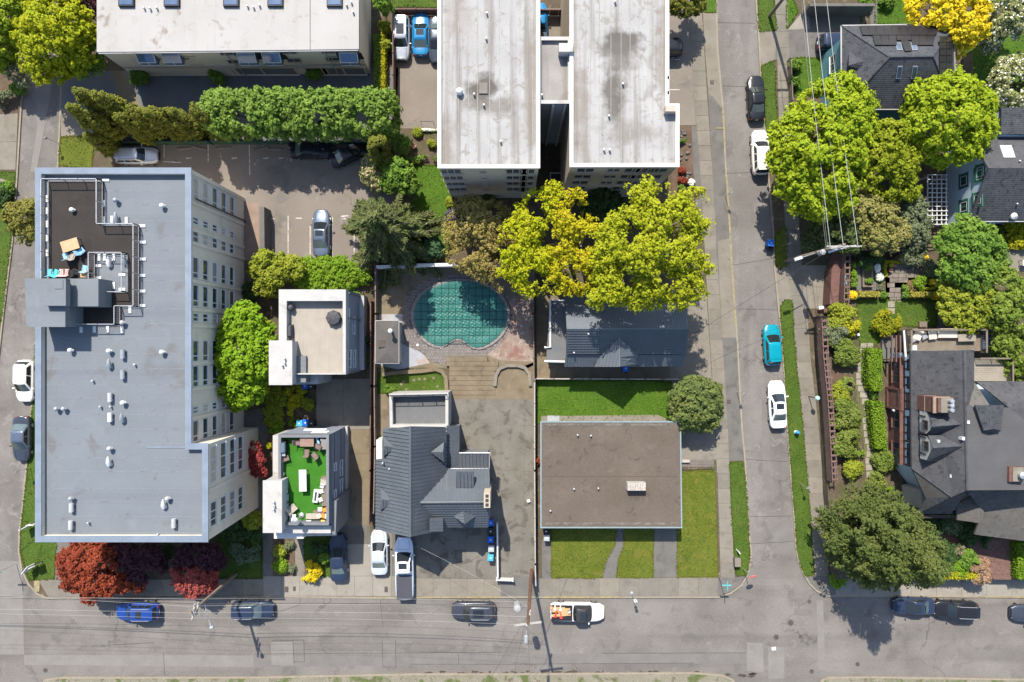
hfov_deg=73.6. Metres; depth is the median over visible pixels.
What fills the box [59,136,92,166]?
grass verge
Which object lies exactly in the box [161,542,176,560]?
shrub
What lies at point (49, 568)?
grass verge
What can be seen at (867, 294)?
hedge
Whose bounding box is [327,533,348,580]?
sedan
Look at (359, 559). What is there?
driveway
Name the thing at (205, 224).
window
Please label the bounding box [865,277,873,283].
herb plant
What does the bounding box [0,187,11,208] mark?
shrub
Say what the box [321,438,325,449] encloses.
side cabinet
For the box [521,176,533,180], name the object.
window
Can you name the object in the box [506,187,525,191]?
window
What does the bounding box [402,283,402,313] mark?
joint
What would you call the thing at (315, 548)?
shrub
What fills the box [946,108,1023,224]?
blue house
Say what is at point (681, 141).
shrub
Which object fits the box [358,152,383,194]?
flowering shrub
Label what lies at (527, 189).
window
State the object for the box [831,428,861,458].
shrub
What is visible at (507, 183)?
window
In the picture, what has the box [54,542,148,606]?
red maple
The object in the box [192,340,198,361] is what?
window
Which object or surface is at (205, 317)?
window
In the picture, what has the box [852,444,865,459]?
shrub
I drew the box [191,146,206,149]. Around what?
wheel stop
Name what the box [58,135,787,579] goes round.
grass tufts
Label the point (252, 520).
shrub
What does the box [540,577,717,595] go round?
pavement
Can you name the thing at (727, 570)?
pavement
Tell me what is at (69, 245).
table
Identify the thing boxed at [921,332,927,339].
pouf
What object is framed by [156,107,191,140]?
columnar cypress
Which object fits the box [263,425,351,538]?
turf roof house
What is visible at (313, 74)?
shrub
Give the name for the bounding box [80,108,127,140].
columnar cypress
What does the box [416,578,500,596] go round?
pavement
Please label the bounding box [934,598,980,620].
suv
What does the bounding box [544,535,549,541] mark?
wheeled bin
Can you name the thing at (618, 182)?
window
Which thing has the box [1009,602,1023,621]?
sedan
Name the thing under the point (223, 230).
window
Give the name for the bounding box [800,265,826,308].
garage apron
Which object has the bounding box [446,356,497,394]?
steps
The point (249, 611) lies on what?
suv
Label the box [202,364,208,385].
window
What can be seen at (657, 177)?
window
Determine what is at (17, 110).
plot
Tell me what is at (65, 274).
chair
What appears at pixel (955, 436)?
half timbered house
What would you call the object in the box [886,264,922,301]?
garden paving
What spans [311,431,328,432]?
window
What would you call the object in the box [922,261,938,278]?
shrub
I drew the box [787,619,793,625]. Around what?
manhole cover
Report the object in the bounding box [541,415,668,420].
path
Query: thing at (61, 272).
chair
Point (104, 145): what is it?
columnar cypress
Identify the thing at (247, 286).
shrub
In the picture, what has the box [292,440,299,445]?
chair
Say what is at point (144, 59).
bay window
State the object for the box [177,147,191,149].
wheel stop
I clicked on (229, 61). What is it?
window
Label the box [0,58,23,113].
dirt verge
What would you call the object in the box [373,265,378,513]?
fence
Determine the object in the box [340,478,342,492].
window
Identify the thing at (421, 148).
garden bed
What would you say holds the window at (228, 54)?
in the apartment row
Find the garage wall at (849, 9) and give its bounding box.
[801,3,874,15]
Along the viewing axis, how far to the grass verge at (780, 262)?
73.19 m
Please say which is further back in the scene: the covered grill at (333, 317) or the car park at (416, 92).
the car park at (416, 92)
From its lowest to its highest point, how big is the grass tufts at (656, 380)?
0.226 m
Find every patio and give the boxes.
[937,304,972,328]
[1006,247,1023,270]
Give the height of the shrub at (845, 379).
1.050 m
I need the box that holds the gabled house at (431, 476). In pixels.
[375,390,490,536]
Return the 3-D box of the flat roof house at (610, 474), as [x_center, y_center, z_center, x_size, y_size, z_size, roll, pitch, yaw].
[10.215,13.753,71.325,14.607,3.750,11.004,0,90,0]
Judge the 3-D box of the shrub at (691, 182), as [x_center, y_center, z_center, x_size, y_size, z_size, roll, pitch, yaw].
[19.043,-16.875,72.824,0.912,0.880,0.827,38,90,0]
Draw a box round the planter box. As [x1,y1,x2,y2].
[918,321,926,326]
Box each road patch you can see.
[0,561,23,653]
[24,655,252,666]
[30,79,52,171]
[253,653,506,666]
[271,642,292,664]
[382,641,394,667]
[507,653,746,663]
[744,69,751,122]
[747,642,763,672]
[762,386,770,481]
[768,647,783,678]
[772,519,791,554]
[794,608,812,615]
[816,600,824,669]
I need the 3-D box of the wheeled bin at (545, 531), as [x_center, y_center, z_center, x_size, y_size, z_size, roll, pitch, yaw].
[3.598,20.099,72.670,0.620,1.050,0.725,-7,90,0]
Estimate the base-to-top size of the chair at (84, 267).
0.880 m
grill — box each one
[280,440,287,455]
[326,310,341,325]
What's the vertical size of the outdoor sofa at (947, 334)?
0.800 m
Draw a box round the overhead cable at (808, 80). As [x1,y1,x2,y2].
[802,9,825,243]
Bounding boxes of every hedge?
[195,85,403,143]
[372,33,382,88]
[378,32,388,89]
[857,291,880,297]
[860,346,882,391]
[865,399,887,450]
[881,263,887,276]
[883,260,912,263]
[908,290,934,298]
[925,286,935,289]
[942,570,981,580]
[1009,540,1023,579]
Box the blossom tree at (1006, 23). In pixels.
[977,0,1023,55]
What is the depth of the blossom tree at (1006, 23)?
67.57 m
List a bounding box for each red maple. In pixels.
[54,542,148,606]
[168,564,218,599]
[248,440,267,478]
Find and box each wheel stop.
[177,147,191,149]
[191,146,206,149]
[215,146,230,149]
[253,146,268,150]
[267,148,281,149]
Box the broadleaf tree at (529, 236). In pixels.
[495,179,565,299]
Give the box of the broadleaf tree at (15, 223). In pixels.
[0,197,34,246]
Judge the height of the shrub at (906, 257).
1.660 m
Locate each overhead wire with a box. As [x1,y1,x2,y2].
[1,596,188,603]
[16,596,190,606]
[18,598,190,603]
[19,609,172,612]
[23,597,159,598]
[32,614,190,618]
[195,612,522,616]
[207,603,513,607]
[217,604,518,606]
[229,598,512,601]
[232,603,510,606]
[304,618,513,624]
[803,0,829,241]
[814,0,842,241]
[826,0,857,244]
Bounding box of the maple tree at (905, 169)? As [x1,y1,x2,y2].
[851,117,930,202]
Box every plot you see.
[0,9,25,328]
[20,0,749,596]
[45,674,732,681]
[757,0,1023,579]
[823,678,1023,681]
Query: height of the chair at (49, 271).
0.880 m
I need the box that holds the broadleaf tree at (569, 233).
[544,185,602,297]
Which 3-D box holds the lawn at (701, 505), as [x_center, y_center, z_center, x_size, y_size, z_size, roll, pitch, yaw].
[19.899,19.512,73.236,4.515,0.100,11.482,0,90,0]
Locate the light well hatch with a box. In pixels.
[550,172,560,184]
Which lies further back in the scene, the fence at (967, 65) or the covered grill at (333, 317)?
the fence at (967, 65)
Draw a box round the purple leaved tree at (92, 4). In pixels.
[79,0,96,19]
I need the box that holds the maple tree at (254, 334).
[214,299,277,413]
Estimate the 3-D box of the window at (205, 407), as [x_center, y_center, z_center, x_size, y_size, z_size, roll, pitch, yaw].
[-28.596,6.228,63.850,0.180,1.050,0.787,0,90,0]
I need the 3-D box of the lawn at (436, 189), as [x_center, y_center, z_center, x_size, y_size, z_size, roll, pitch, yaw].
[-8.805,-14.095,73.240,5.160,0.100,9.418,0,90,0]
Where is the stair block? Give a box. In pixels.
[540,37,572,145]
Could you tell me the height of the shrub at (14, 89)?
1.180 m
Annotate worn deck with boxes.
[379,314,428,369]
[486,293,532,361]
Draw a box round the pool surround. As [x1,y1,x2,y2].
[403,276,512,363]
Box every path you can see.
[55,542,70,579]
[112,71,140,106]
[244,408,268,445]
[244,475,262,539]
[263,533,272,575]
[295,539,304,578]
[377,393,388,437]
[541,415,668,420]
[542,540,551,578]
[603,528,623,577]
[654,528,676,576]
[681,429,716,459]
[682,460,713,466]
[692,126,703,240]
[856,261,876,289]
[856,302,894,479]
[870,0,876,23]
[940,530,959,545]
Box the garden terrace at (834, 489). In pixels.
[813,259,1023,578]
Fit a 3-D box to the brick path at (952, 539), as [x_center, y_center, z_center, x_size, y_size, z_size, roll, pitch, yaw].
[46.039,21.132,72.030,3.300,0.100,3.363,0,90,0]
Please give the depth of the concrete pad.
73.17 m
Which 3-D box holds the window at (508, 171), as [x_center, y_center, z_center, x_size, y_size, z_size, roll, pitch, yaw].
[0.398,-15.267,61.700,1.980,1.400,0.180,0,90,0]
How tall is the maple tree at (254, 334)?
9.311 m
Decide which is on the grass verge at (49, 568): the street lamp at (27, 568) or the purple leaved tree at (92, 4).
the street lamp at (27, 568)
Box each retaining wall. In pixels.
[260,207,270,257]
[822,316,835,478]
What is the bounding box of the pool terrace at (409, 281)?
[377,267,532,367]
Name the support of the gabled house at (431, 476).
on the lot at (388, 419)
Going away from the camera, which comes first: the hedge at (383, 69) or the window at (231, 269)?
the window at (231, 269)
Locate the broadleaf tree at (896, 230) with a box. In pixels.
[847,189,913,256]
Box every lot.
[375,405,389,526]
[416,362,534,578]
[452,366,532,398]
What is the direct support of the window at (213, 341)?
in the apartment house at (143, 433)
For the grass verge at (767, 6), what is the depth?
73.19 m
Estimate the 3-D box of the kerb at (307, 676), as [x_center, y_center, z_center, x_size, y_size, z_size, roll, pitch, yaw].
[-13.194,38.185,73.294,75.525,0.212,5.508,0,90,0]
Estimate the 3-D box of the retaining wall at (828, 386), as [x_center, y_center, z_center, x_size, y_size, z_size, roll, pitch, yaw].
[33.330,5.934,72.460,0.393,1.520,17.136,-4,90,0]
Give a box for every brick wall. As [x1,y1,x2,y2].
[817,303,849,313]
[822,243,849,304]
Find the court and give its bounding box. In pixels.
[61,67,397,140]
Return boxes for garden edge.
[682,467,720,576]
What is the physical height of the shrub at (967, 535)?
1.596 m
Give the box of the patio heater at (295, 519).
[292,513,303,522]
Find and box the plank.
[552,608,569,611]
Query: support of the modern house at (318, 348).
on the plot at (548, 164)
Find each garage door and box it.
[150,75,206,75]
[226,69,299,75]
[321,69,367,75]
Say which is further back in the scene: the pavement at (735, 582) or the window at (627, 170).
the pavement at (735, 582)
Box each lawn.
[217,537,261,577]
[304,537,329,575]
[377,371,444,392]
[393,0,436,6]
[409,165,450,252]
[537,380,670,422]
[551,528,615,577]
[617,528,653,577]
[677,470,717,576]
[787,0,797,25]
[794,58,821,95]
[857,300,936,346]
[877,0,911,23]
[966,18,1023,103]
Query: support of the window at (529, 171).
in the apartment tower at (488, 96)
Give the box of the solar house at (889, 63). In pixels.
[821,24,954,120]
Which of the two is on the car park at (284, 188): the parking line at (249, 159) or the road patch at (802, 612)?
the parking line at (249, 159)
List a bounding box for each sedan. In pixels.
[9,416,33,460]
[288,140,334,159]
[310,210,330,256]
[327,139,368,167]
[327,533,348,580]
[368,529,388,574]
[410,13,429,56]
[427,17,436,63]
[745,76,766,120]
[766,380,788,427]
[891,595,934,616]
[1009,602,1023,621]
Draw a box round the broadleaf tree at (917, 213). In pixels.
[887,194,935,253]
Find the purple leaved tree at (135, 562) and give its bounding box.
[105,542,170,586]
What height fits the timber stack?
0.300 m
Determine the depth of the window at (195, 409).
61.91 m
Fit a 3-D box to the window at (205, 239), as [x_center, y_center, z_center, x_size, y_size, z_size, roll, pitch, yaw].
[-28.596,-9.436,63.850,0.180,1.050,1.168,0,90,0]
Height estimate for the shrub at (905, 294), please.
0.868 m
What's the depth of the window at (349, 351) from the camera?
67.61 m
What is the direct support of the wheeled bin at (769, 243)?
on the road at (750, 219)
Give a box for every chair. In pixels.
[44,269,54,276]
[49,269,59,277]
[56,269,64,276]
[61,252,68,260]
[61,269,71,276]
[65,252,76,260]
[65,270,76,277]
[73,247,87,255]
[78,265,87,272]
[281,455,289,462]
[285,502,297,515]
[287,324,293,337]
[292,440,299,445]
[302,449,310,457]
[310,451,318,460]
[314,443,321,450]
[320,478,325,485]
[913,331,923,340]
[926,331,936,339]
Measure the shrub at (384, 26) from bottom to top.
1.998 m
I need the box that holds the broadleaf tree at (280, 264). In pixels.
[246,248,305,299]
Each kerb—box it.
[0,73,26,351]
[18,0,751,598]
[43,672,734,681]
[755,0,978,597]
[820,676,1023,681]
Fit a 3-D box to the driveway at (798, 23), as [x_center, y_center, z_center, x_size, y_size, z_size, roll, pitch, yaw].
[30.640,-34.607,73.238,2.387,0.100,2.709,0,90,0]
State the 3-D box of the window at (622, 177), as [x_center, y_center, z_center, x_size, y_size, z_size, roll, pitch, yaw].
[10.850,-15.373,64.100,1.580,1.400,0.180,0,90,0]
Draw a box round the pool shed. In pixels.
[375,320,401,363]
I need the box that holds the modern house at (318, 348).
[269,289,366,384]
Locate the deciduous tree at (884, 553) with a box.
[811,479,955,592]
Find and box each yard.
[536,289,564,364]
[536,365,669,379]
[664,289,711,414]
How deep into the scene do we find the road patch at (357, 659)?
73.32 m
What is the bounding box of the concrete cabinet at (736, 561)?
[733,557,740,566]
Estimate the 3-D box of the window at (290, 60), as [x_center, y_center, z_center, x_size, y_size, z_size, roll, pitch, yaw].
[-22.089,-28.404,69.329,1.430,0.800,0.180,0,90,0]
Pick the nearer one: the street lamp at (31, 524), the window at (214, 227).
the window at (214, 227)
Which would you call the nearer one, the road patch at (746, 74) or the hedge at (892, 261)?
the hedge at (892, 261)
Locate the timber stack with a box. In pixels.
[682,459,689,462]
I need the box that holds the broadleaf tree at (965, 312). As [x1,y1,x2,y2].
[933,277,995,334]
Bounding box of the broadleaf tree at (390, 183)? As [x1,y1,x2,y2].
[378,130,422,195]
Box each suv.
[114,144,159,165]
[116,601,160,623]
[231,599,274,621]
[391,15,411,61]
[452,599,495,621]
[669,38,682,58]
[749,130,769,175]
[816,33,839,53]
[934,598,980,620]
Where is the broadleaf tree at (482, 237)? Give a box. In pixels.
[441,193,517,293]
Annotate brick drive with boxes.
[973,539,1017,579]
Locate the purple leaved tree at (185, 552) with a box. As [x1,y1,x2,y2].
[171,542,228,573]
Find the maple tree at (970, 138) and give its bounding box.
[898,64,1001,171]
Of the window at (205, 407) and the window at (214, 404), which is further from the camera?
the window at (214, 404)
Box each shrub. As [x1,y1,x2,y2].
[0,89,13,109]
[0,180,15,193]
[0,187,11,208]
[8,82,25,96]
[129,70,149,86]
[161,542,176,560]
[207,69,225,85]
[220,519,245,542]
[228,536,261,564]
[241,280,259,302]
[241,509,262,530]
[244,528,262,546]
[261,405,284,427]
[263,385,287,411]
[265,442,272,448]
[267,419,285,434]
[271,557,287,573]
[272,542,286,558]
[283,540,294,550]
[284,385,306,402]
[286,401,301,416]
[286,562,295,572]
[288,416,300,427]
[299,396,314,410]
[301,559,322,582]
[304,69,322,79]
[309,541,328,555]
[318,551,329,564]
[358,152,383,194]
[365,335,369,345]
[377,20,390,34]
[379,39,391,51]
[384,385,396,395]
[409,156,416,164]
[411,127,422,137]
[416,155,423,163]
[422,235,445,258]
[426,138,436,147]
[444,208,459,221]
[445,196,455,207]
[477,194,499,208]
[535,457,539,465]
[669,0,707,18]
[677,176,688,184]
[677,184,684,190]
[678,166,686,174]
[679,137,685,143]
[688,178,694,185]
[787,59,803,70]
[788,76,799,86]
[818,317,848,344]
[825,334,853,358]
[826,301,856,330]
[828,380,851,401]
[828,573,847,589]
[830,397,862,430]
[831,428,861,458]
[833,341,861,366]
[839,376,855,391]
[842,459,864,479]
[843,314,861,337]
[848,269,857,276]
[850,262,856,268]
[850,276,858,282]
[850,282,857,287]
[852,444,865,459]
[853,251,871,268]
[858,0,874,2]
[865,471,887,491]
[866,248,884,264]
[869,391,879,399]
[870,308,902,337]
[870,450,897,473]
[877,284,883,291]
[878,0,895,11]
[879,291,888,299]
[897,238,923,268]
[901,284,908,291]
[901,291,908,298]
[906,280,918,291]
[912,275,928,290]
[919,247,929,266]
[921,514,949,539]
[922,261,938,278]
[939,537,963,564]
[943,512,964,535]
[948,561,968,577]
[953,521,979,545]
[954,546,965,555]
[956,546,980,569]
[969,557,992,585]
[980,536,992,549]
[989,224,1005,234]
[1000,222,1023,251]
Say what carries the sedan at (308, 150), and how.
on the car park at (284, 188)
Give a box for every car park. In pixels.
[120,142,397,264]
[396,8,559,127]
[669,0,695,124]
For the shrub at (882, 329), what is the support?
on the lawn at (911, 313)
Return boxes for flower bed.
[413,128,436,131]
[873,263,880,272]
[874,272,884,281]
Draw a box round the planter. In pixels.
[861,263,872,286]
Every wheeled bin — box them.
[296,420,302,426]
[302,384,307,389]
[302,419,309,426]
[308,384,315,389]
[308,420,315,426]
[487,535,493,543]
[487,553,493,561]
[488,518,493,526]
[488,527,493,534]
[488,544,493,552]
[543,528,548,534]
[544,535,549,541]
[622,367,628,371]
[765,239,773,246]
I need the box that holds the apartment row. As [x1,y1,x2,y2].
[97,0,370,75]
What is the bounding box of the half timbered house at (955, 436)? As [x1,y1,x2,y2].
[880,329,1023,540]
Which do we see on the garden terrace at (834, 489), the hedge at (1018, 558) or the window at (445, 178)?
the hedge at (1018, 558)
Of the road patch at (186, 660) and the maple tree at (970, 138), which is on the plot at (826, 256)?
the maple tree at (970, 138)
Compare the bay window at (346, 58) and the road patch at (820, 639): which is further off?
the road patch at (820, 639)
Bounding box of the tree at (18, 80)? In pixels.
[3,61,33,90]
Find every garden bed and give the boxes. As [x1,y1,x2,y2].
[273,537,294,575]
[396,128,436,164]
[671,126,699,198]
[833,356,845,380]
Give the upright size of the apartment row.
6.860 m
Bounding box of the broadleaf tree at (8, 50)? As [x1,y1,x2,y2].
[0,0,24,76]
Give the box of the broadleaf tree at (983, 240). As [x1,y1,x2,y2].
[931,213,1012,297]
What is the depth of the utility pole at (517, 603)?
63.12 m
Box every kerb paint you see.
[422,596,500,597]
[543,596,621,597]
[722,108,725,144]
[979,596,1023,597]
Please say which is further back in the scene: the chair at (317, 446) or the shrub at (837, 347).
the shrub at (837, 347)
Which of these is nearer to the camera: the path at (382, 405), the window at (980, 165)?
the window at (980, 165)
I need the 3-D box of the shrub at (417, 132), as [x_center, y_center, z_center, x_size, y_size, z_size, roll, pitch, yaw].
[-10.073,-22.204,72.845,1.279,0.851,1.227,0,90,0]
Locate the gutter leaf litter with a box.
[426,670,756,677]
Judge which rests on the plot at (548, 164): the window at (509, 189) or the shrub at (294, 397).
the shrub at (294, 397)
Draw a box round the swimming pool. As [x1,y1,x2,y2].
[402,275,512,364]
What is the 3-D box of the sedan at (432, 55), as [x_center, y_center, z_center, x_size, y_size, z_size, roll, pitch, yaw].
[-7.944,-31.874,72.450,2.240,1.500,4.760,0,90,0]
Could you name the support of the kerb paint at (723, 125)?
on the kerb at (396, 598)
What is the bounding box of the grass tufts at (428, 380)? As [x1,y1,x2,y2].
[0,0,938,580]
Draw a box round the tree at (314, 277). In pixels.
[287,255,372,290]
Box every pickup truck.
[392,536,414,599]
[540,3,549,36]
[550,600,603,624]
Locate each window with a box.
[135,54,159,65]
[161,53,184,65]
[192,176,198,201]
[192,216,198,225]
[192,231,198,243]
[192,256,198,279]
[192,284,198,306]
[192,312,198,321]
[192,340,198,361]
[192,365,198,386]
[192,405,198,413]
[192,419,198,442]
[202,182,208,205]
[202,220,208,229]
[202,234,208,246]
[202,259,208,281]
[202,286,208,307]
[202,313,208,322]
[202,340,208,360]
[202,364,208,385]
[202,403,208,411]
[202,417,208,438]
[210,444,216,483]
[210,499,216,527]
[212,187,217,209]
[212,224,217,232]
[212,238,217,249]
[212,262,217,282]
[212,287,217,308]
[212,314,217,322]
[212,340,217,360]
[212,364,217,384]
[212,401,217,409]
[212,414,217,435]
[220,53,234,55]
[220,441,226,478]
[220,494,226,521]
[221,191,226,213]
[221,227,226,235]
[221,241,226,251]
[221,264,226,284]
[221,289,226,309]
[221,400,226,407]
[221,412,226,433]
[226,60,239,63]
[229,195,234,217]
[229,230,234,238]
[229,243,234,254]
[229,266,234,286]
[229,291,234,307]
[229,411,234,430]
[229,438,235,474]
[229,489,235,515]
[236,52,259,65]
[238,435,243,470]
[238,485,243,510]
[261,52,283,65]
[282,52,297,54]
[286,58,301,62]
[303,428,326,430]
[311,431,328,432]
[325,57,339,61]
[339,52,359,65]
[340,459,342,476]
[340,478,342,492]
[348,349,351,367]
[353,317,354,333]
[353,350,355,367]
[440,169,462,173]
[442,176,463,180]
[445,182,465,185]
[448,188,467,191]
[505,169,526,173]
[506,176,526,180]
[506,182,525,185]
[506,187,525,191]
[520,187,532,191]
[521,169,534,173]
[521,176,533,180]
[521,182,532,185]
[569,186,585,190]
[571,181,588,184]
[573,175,591,179]
[575,168,594,172]
[599,181,612,184]
[602,175,616,178]
[606,168,620,172]
[611,186,627,190]
[614,181,631,184]
[618,175,636,179]
[622,168,640,172]
[626,181,640,184]
[630,175,649,179]
[634,168,655,172]
[644,175,662,179]
[649,168,668,172]
[829,52,836,73]
[891,361,898,383]
[891,409,898,428]
[891,440,898,463]
[958,172,967,189]
[958,198,967,214]
[972,192,982,208]
[973,165,983,183]
[975,163,984,180]
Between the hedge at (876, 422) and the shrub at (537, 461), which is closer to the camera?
the hedge at (876, 422)
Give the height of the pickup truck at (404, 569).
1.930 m
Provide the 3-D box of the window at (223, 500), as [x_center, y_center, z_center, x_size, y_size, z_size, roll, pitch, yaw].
[-27.093,15.672,64.200,0.180,1.150,2.362,0,90,0]
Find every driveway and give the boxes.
[61,108,92,135]
[316,379,369,428]
[338,526,370,543]
[344,429,368,525]
[347,544,371,575]
[372,531,391,575]
[392,533,415,577]
[775,16,859,59]
[788,14,809,29]
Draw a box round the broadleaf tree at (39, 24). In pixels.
[7,0,98,86]
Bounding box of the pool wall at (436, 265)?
[376,262,499,269]
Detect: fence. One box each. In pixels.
[113,154,119,166]
[117,140,367,145]
[368,301,373,523]
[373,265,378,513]
[392,12,395,118]
[395,8,436,14]
[496,577,513,581]
[532,271,534,380]
[534,381,535,585]
[535,378,681,379]
[540,8,560,15]
[787,57,793,102]
[816,318,837,482]
[839,253,850,302]
[860,249,936,251]
[963,50,972,75]
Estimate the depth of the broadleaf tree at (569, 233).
63.30 m
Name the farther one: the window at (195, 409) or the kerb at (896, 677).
the kerb at (896, 677)
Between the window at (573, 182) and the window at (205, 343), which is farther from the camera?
the window at (573, 182)
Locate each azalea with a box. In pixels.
[846,290,857,300]
[927,278,935,285]
[929,291,939,300]
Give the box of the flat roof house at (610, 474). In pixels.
[540,421,681,527]
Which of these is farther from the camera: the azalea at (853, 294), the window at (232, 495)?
the azalea at (853, 294)
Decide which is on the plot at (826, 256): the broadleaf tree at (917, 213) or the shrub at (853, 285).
the broadleaf tree at (917, 213)
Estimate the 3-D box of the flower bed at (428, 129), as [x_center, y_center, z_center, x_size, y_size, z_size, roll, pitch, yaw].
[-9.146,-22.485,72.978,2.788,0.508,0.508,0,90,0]
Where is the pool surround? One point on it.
(502, 337)
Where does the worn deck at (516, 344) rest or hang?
on the pool terrace at (409, 281)
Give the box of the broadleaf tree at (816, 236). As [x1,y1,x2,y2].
[799,215,870,255]
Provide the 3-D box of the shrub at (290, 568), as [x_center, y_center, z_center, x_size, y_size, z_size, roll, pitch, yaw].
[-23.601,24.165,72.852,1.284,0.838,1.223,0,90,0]
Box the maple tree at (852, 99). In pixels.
[763,68,880,224]
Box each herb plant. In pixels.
[863,264,872,270]
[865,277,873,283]
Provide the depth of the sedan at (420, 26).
72.25 m
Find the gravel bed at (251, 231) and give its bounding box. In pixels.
[244,202,258,259]
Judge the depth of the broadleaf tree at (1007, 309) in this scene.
67.35 m
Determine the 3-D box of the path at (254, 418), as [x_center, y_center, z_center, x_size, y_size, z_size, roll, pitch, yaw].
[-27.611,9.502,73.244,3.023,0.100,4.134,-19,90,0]
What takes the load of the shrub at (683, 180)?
on the garden bed at (688, 163)
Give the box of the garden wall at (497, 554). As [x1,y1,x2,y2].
[497,522,498,577]
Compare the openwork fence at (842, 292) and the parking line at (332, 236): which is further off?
the parking line at (332, 236)
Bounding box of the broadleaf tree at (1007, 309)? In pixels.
[975,261,1023,380]
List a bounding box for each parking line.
[249,145,249,174]
[288,216,288,253]
[310,226,310,257]
[332,217,332,256]
[411,15,411,58]
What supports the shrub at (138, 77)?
on the plot at (548, 164)
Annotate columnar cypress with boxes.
[64,102,125,145]
[71,86,111,118]
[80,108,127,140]
[82,131,125,157]
[91,90,140,121]
[111,112,156,146]
[123,103,166,140]
[141,105,181,143]
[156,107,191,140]
[166,107,207,143]
[188,101,209,132]
[196,109,224,142]
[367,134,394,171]
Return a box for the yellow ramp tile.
[34,580,39,591]
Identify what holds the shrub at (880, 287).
on the garden terrace at (834, 489)
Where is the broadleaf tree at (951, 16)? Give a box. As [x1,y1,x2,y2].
[902,0,993,59]
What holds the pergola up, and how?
on the plot at (826, 256)
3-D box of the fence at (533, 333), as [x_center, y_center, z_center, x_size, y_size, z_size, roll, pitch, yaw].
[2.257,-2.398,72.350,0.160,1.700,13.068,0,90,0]
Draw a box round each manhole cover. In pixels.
[773,634,778,639]
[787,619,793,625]
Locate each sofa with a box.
[313,476,325,514]
[936,331,957,337]
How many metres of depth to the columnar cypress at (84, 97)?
65.98 m
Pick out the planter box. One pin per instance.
(922, 323)
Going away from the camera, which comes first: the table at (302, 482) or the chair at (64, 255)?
the chair at (64, 255)
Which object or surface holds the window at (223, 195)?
in the apartment house at (143, 433)
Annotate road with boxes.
[0,2,60,560]
[0,561,1023,681]
[717,0,796,560]
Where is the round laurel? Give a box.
[666,374,724,434]
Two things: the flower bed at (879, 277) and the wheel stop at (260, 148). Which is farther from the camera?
the wheel stop at (260, 148)
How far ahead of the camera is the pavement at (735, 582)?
73.19 m
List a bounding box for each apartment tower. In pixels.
[437,0,539,197]
[560,0,678,196]
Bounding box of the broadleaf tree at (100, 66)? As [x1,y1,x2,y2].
[74,24,105,79]
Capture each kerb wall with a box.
[382,367,448,389]
[493,364,531,385]
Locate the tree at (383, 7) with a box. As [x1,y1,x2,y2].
[371,0,395,17]
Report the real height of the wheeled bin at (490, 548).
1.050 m
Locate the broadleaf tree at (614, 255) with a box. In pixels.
[585,173,716,313]
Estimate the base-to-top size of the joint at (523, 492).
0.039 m
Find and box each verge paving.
[703,13,721,107]
[707,80,743,460]
[708,89,720,99]
[717,238,735,337]
[759,31,776,64]
[769,173,784,232]
[776,266,790,307]
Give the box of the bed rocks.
[678,130,691,189]
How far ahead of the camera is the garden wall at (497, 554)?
72.00 m
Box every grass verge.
[0,172,14,320]
[21,360,34,549]
[22,539,56,579]
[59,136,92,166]
[704,0,715,12]
[730,462,749,574]
[758,0,775,30]
[762,61,776,171]
[775,227,786,267]
[780,300,813,575]
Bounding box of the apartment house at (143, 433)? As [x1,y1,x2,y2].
[25,167,257,541]
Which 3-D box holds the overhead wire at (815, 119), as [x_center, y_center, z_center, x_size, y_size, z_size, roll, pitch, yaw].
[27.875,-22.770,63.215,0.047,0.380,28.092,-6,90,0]
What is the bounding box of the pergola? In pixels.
[919,174,947,226]
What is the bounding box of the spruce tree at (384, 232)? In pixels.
[341,193,447,294]
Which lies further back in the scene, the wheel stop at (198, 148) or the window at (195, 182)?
the wheel stop at (198, 148)
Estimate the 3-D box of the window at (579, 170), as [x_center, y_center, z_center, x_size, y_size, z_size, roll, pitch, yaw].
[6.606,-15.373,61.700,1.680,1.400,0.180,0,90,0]
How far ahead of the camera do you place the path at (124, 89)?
73.19 m
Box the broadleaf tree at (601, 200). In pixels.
[579,187,629,220]
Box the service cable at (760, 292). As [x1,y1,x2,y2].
[689,250,829,336]
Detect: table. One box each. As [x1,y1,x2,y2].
[60,237,83,252]
[80,271,89,277]
[299,470,308,491]
[300,438,314,446]
[306,513,317,518]
[312,489,319,502]
[958,334,975,341]
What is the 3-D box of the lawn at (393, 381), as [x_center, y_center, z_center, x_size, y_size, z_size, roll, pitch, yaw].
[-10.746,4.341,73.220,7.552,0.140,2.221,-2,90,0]
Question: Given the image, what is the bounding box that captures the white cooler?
[909,345,916,349]
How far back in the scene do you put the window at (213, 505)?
62.20 m
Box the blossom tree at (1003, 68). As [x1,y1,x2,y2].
[985,50,1023,111]
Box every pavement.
[0,113,17,169]
[40,579,262,596]
[263,576,390,596]
[391,576,415,596]
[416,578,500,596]
[501,573,539,595]
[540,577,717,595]
[689,0,734,577]
[718,575,745,595]
[775,0,828,575]
[806,576,835,594]
[836,579,1023,595]
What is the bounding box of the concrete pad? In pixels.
[547,416,558,420]
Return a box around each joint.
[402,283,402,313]
[522,420,524,572]
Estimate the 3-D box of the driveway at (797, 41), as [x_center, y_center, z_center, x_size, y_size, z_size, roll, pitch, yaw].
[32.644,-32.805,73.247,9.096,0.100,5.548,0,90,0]
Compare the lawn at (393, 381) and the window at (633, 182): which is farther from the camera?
the lawn at (393, 381)
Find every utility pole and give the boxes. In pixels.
[189,573,237,629]
[514,568,566,642]
[768,0,783,17]
[784,243,861,262]
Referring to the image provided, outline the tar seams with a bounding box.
[99,22,793,674]
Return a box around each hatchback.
[12,360,34,401]
[761,324,783,365]
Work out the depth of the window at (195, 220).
61.91 m
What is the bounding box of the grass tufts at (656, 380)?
[408,0,1021,424]
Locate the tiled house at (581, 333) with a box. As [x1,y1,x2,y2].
[544,295,687,366]
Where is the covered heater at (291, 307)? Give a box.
[288,304,294,310]

